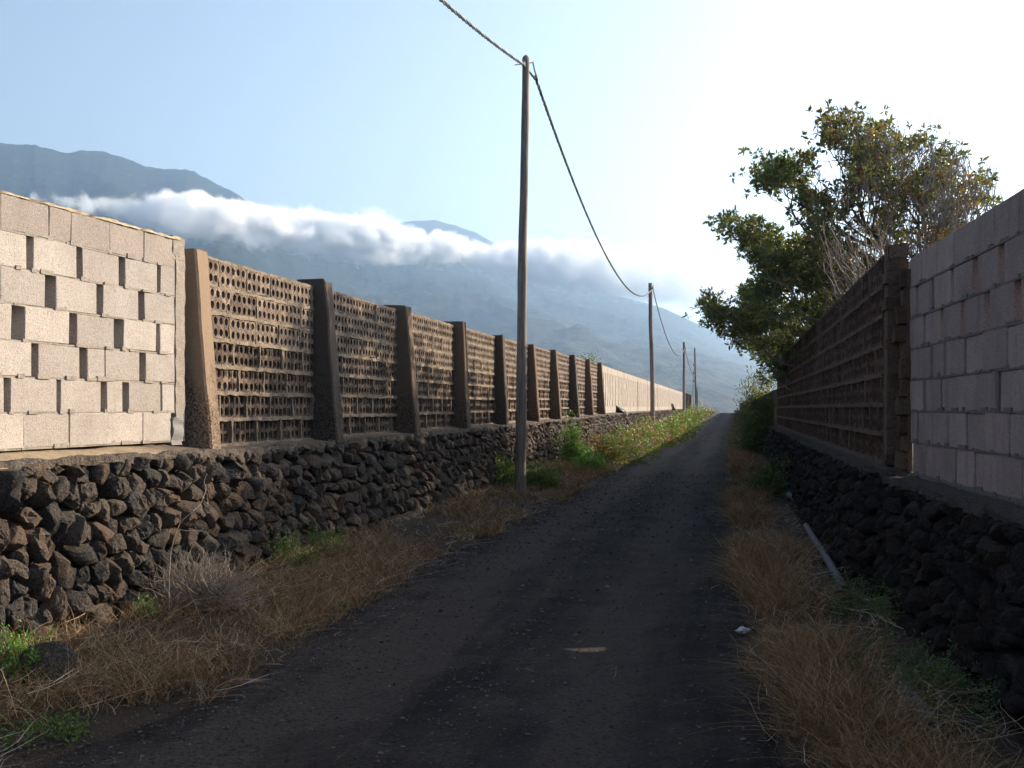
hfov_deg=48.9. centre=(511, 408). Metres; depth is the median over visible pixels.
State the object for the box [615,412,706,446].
dry grass
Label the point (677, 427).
weed clump
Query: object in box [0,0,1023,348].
sky
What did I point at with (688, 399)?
dark brick wall
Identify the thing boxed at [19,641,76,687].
boulder
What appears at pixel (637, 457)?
weed clump
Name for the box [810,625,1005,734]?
green weed
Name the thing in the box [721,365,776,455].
dark shrub
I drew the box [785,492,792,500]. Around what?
plastic pipe
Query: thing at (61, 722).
green weed
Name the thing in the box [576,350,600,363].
green weed
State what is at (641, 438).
weed clump
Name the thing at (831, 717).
dry grass
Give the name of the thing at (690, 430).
weed clump
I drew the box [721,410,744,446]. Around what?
dry grass
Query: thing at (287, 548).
green weed
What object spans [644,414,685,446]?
weed clump
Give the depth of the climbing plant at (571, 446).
27.39 m
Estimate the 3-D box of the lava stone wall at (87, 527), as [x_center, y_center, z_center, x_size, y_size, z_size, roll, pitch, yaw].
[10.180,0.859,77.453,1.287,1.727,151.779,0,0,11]
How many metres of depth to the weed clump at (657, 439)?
38.15 m
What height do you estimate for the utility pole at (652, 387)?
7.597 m
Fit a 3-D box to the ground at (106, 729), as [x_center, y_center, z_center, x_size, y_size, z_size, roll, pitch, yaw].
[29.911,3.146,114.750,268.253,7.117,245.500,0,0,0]
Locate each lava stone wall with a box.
[0,409,693,643]
[740,411,1023,745]
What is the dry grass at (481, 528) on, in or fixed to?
on the ground at (106, 729)
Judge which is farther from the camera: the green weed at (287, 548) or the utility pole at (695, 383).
the utility pole at (695, 383)
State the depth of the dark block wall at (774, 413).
32.45 m
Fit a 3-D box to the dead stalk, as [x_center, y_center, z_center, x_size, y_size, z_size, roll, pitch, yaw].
[-2.390,1.029,8.402,0.406,1.079,0.207,0,0,0]
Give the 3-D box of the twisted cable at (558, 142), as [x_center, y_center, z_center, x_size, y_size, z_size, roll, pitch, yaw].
[3.856,-5.313,39.551,0.060,1.768,38.516,0,0,10]
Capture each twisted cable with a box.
[439,0,524,65]
[535,81,651,296]
[652,289,684,355]
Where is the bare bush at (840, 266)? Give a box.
[819,221,889,309]
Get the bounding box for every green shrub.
[491,447,531,486]
[526,455,574,489]
[733,454,792,497]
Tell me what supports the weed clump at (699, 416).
on the ground at (106, 729)
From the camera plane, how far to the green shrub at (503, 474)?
21.09 m
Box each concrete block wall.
[0,190,185,450]
[602,365,682,412]
[910,189,1023,506]
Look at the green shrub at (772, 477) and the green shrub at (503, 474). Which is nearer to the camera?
the green shrub at (772, 477)
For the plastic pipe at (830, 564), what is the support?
on the ground at (106, 729)
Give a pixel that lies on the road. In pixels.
(699, 457)
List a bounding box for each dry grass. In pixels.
[0,425,659,750]
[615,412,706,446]
[663,429,1023,767]
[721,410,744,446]
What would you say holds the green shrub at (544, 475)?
on the ground at (106, 729)
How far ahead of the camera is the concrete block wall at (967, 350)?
7.32 m
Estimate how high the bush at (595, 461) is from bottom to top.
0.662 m
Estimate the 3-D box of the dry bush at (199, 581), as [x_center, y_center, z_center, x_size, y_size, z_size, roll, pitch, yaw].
[-2.466,1.339,8.832,1.080,0.676,1.152,0,0,0]
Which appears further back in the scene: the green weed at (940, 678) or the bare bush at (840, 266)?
the bare bush at (840, 266)
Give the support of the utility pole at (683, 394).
on the ground at (106, 729)
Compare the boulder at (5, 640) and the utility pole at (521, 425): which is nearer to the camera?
the boulder at (5, 640)
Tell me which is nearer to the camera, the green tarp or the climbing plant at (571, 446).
the climbing plant at (571, 446)
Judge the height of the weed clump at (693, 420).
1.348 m
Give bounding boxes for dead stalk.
[168,474,213,610]
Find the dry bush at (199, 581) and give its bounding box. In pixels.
[140,539,262,615]
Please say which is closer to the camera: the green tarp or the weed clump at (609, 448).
the weed clump at (609, 448)
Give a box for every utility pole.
[514,55,537,493]
[648,283,654,424]
[682,342,685,413]
[693,348,697,410]
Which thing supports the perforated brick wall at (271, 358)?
on the lava stone wall at (87, 527)
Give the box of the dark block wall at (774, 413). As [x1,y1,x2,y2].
[739,389,776,425]
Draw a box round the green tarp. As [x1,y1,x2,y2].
[616,405,624,412]
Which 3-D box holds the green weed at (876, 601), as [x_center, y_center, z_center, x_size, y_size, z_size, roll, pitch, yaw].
[2.713,1.400,8.492,1.109,0.338,2.357,0,0,0]
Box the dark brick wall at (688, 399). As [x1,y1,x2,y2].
[685,393,691,408]
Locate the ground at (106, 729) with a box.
[0,443,1023,767]
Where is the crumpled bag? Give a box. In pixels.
[735,626,749,633]
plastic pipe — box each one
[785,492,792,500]
[803,523,848,593]
[889,672,941,737]
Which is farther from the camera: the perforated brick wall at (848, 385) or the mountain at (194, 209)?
the mountain at (194, 209)
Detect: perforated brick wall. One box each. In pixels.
[180,248,605,448]
[777,243,911,471]
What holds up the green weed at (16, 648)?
on the ground at (106, 729)
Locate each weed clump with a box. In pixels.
[587,428,638,465]
[605,423,648,457]
[613,439,664,465]
[621,420,662,455]
[629,412,666,450]
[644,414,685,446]
[648,409,693,442]
[649,408,701,438]
[665,409,707,429]
[680,406,713,422]
[687,401,719,416]
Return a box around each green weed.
[0,619,63,683]
[0,699,99,750]
[132,592,161,618]
[259,526,325,568]
[300,520,350,553]
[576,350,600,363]
[786,564,928,641]
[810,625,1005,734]
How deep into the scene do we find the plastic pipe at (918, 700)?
5.58 m
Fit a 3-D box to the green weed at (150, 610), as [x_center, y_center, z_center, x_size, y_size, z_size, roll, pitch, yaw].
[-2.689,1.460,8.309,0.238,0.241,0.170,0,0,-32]
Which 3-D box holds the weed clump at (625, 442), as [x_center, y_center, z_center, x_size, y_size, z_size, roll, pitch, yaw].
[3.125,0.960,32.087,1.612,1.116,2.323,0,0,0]
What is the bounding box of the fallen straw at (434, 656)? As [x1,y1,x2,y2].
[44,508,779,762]
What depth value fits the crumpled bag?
8.09 m
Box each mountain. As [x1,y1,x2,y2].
[0,143,776,412]
[369,220,613,294]
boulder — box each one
[0,632,11,667]
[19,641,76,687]
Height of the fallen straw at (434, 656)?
0.093 m
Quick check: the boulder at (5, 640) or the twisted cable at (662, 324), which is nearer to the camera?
the boulder at (5, 640)
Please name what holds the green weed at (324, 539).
on the ground at (106, 729)
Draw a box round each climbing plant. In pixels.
[552,410,593,464]
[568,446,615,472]
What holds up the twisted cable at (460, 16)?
attached to the utility pole at (521, 425)
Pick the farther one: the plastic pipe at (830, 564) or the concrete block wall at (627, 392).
the concrete block wall at (627, 392)
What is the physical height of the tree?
5.959 m
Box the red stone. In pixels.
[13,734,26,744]
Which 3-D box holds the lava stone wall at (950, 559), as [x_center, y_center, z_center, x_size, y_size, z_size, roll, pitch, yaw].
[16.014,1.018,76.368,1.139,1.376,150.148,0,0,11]
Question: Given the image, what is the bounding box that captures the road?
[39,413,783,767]
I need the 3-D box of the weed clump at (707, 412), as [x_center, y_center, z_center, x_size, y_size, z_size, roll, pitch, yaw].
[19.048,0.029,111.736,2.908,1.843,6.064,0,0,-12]
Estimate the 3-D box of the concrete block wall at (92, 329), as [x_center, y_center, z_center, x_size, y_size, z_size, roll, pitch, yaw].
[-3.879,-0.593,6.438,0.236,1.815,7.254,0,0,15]
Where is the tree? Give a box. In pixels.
[681,93,1004,390]

